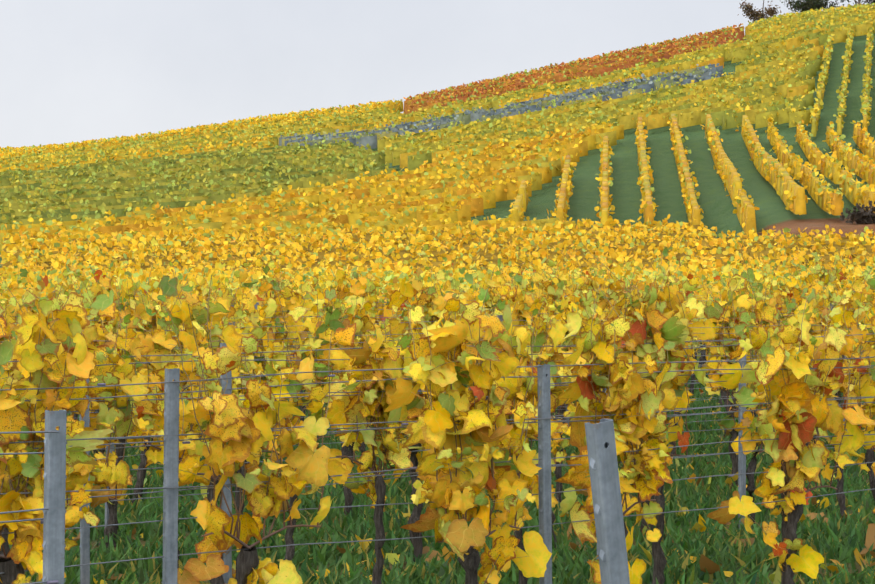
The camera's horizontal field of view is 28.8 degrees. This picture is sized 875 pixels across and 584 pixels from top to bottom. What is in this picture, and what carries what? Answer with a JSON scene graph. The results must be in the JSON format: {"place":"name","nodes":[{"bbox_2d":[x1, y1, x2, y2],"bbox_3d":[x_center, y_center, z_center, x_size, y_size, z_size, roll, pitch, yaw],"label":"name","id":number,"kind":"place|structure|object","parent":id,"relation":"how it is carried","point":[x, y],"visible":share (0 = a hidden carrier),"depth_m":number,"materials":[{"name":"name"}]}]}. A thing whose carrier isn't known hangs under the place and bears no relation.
{"place":"outdoors","nodes":[
{"label":"outdoors","id":0,"kind":"place"},
{"bbox_2d":[0,0,872,147],"label":"sky","id":1,"kind":"structure","parent":0,"point":[71,70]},
{"bbox_2d":[0,34,874,583],"bbox_3d":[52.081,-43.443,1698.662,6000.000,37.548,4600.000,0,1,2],"label":"terrain","id":2,"kind":"structure","parent":0,"point":[716,204],"depth_m":125.31,"materials":[{"name":"green plant"}]},
{"bbox_2d":[42,410,66,583],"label":"vineyard post","id":3,"kind":"object","parent":2,"relation":"on","point":[55,477],"visible":0.98,"depth_m":4.90,"materials":[{"name":"metal"}]},
{"bbox_2d":[79,378,89,583],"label":"vineyard post","id":4,"kind":"object","parent":2,"relation":"on","point":[84,546],"visible":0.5,"depth_m":10.69,"materials":[{"name":"metal"}]},
{"bbox_2d":[104,407,114,536],"bbox_3d":[-2.450,1.473,12.711,0.069,2.350,0.036,1,0,-30],"label":"vineyard post","id":5,"kind":"object","parent":2,"relation":"on","point":[107,508],"visible":0.12,"depth_m":12.69,"materials":[{"name":"metal"}]},
{"bbox_2d":[162,368,179,583],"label":"vineyard post","id":6,"kind":"object","parent":2,"relation":"on","point":[171,478],"visible":0.96,"depth_m":7.05,"materials":[{"name":"metal"}]},
{"bbox_2d":[220,343,231,583],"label":"vineyard post","id":7,"kind":"object","parent":2,"relation":"on","point":[227,560],"visible":0.21,"depth_m":9.18,"materials":[{"name":"metal"}]},
{"bbox_2d":[0,236,874,583],"bbox_3d":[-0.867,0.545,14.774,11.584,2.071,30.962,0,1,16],"label":"vine leaves","id":8,"kind":"object","parent":2,"relation":"on","point":[236,432],"visible":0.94,"depth_m":8.82,"materials":[{"name":"yellow plant"}]},
{"bbox_2d":[0,3,874,313],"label":"distant vine rows","id":9,"kind":"object","parent":2,"relation":"on","point":[314,189],"visible":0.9,"depth_m":127.44,"materials":[{"name":"yellow plant"}]},
{"bbox_2d":[0,289,874,583],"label":"trellis wires","id":10,"kind":"object","parent":2,"relation":"on","point":[840,397],"visible":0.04,"depth_m":8.47,"materials":[{"name":"grey metal"}]},
{"bbox_2d":[0,253,874,359],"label":"vine leaves","id":11,"kind":"object","parent":2,"relation":"on","point":[458,273],"visible":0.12,"depth_m":27.69,"materials":[{"name":"yellow plant"}]},
{"bbox_2d":[0,343,874,583],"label":"vine trunks","id":12,"kind":"object","parent":2,"relation":"on","point":[247,561],"visible":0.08,"depth_m":11.40,"materials":[{"name":"brown wood"}]},
{"bbox_2d":[36,378,874,583],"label":"fallen leaves","id":13,"kind":"object","parent":2,"relation":"on","point":[709,565],"visible":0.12,"depth_m":12.17,"materials":[{"name":"yellow plant"}]},
{"bbox_2d":[537,364,551,583],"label":"vineyard post","id":14,"kind":"object","parent":2,"relation":"on","point":[544,463],"visible":0.92,"depth_m":8.03,"materials":[{"name":"metal"}]},
{"bbox_2d":[585,419,629,583],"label":"vineyard post","id":15,"kind":"object","parent":2,"relation":"on","point":[606,498],"visible":1,"depth_m":3.64,"materials":[{"name":"metal"}]},
{"bbox_2d":[738,343,745,528],"bbox_3d":[2.421,1.511,13.513,0.068,2.350,0.034,-1,1,-35],"label":"vineyard post","id":16,"kind":"object","parent":2,"relation":"on","point":[742,477],"visible":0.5,"depth_m":13.49,"materials":[{"name":"metal"}]},
{"bbox_2d":[737,0,781,21],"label":"bare tree","id":17,"kind":"object","parent":2,"relation":"on","point":[771,13],"depth_m":219.05,"materials":[{"name":"plant"}]},
{"bbox_2d":[782,0,842,12],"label":"green tree","id":18,"kind":"object","parent":2,"relation":"on","point":[804,5],"depth_m":221.81,"materials":[{"name":"plant"}]},
{"bbox_2d":[837,0,874,5],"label":"green tree","id":19,"kind":"object","parent":2,"relation":"on","point":[858,2],"depth_m":218.15,"materials":[{"name":"plant"}]},
{"bbox_2d":[840,200,874,223],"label":"bank shrub","id":20,"kind":"object","parent":2,"relation":"on","point":[861,214],"depth_m":95.30,"materials":[{"name":"brown plant"}]},
{"bbox_2d":[40,339,839,583],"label":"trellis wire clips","id":21,"kind":"object","parent":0,"point":[42,521],"visible":0.4,"depth_m":7.12,"materials":[{"name":"grey metal"}]},
{"bbox_2d":[9,367,874,583],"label":"grass","id":22,"kind":"structure","parent":0,"point":[837,544],"depth_m":12.77,"materials":[{"name":"green plant"}]}
]}

